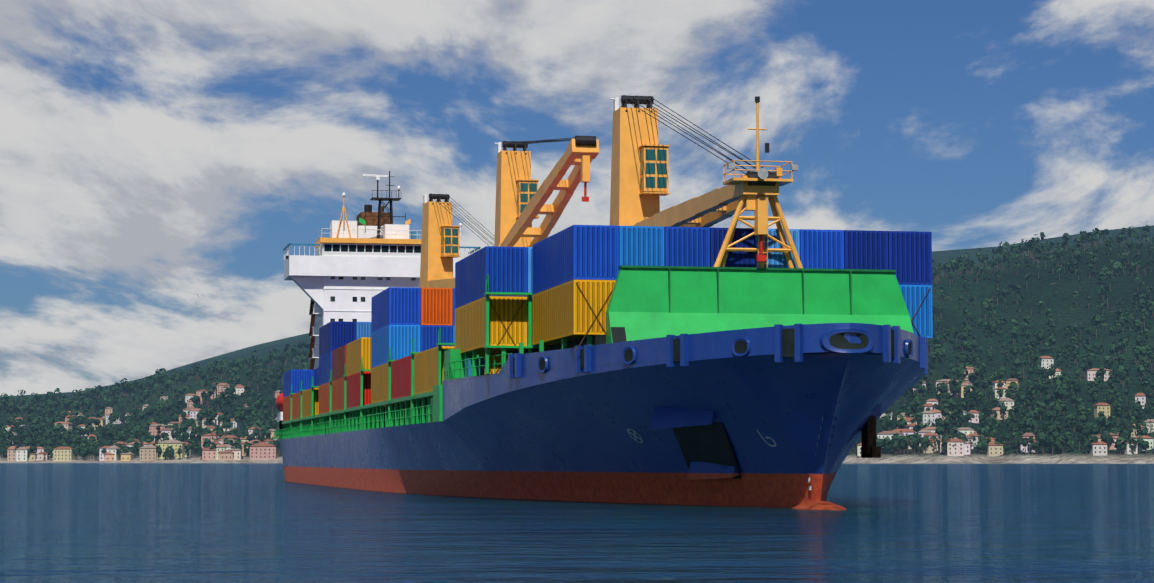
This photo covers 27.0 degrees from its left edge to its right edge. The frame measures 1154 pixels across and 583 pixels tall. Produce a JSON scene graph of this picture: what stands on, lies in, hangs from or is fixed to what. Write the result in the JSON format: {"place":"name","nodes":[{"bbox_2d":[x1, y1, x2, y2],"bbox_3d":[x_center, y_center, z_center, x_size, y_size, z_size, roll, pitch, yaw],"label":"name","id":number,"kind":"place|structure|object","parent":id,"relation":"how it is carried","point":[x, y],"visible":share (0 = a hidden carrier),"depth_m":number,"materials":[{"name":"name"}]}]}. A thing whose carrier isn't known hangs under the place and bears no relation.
{"place":"outdoors","nodes":[
{"label":"outdoors","id":0,"kind":"place"},
{"bbox_2d":[0,463,1153,582],"bbox_3d":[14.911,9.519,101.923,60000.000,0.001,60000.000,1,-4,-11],"label":"sea water","id":1,"kind":"structure","parent":0,"point":[268,523],"depth_m":79.74,"materials":[{"name":"blue liquid"}]},
{"bbox_2d":[274,95,932,509],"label":"container ship","id":2,"kind":"object","parent":1,"relation":"on","point":[640,347],"visible":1,"depth_m":131.30,"materials":[{"name":"paint"}]},
{"bbox_2d":[0,225,1153,463],"bbox_3d":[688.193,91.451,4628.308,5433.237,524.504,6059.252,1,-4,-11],"label":"coastal hills","id":3,"kind":"structure","parent":0,"point":[1058,293],"depth_m":2445.74,"materials":[{"name":"green plant"}]},
{"bbox_2d":[0,225,1153,460],"bbox_3d":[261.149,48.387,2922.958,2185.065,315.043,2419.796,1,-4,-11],"label":"trees","id":4,"kind":"object","parent":3,"relation":"on","point":[46,433],"visible":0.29,"depth_m":2292.19,"materials":[{"name":"green plant"}]},
{"bbox_2d":[5,356,1153,460],"bbox_3d":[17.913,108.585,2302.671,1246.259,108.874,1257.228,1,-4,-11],"label":"buildings","id":5,"kind":"structure","parent":3,"relation":"on","point":[265,449],"depth_m":2053.20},
{"bbox_2d":[0,0,1153,396],"label":"sky","id":6,"kind":"structure","parent":0,"point":[157,156],"materials":[{"name":"blue"}]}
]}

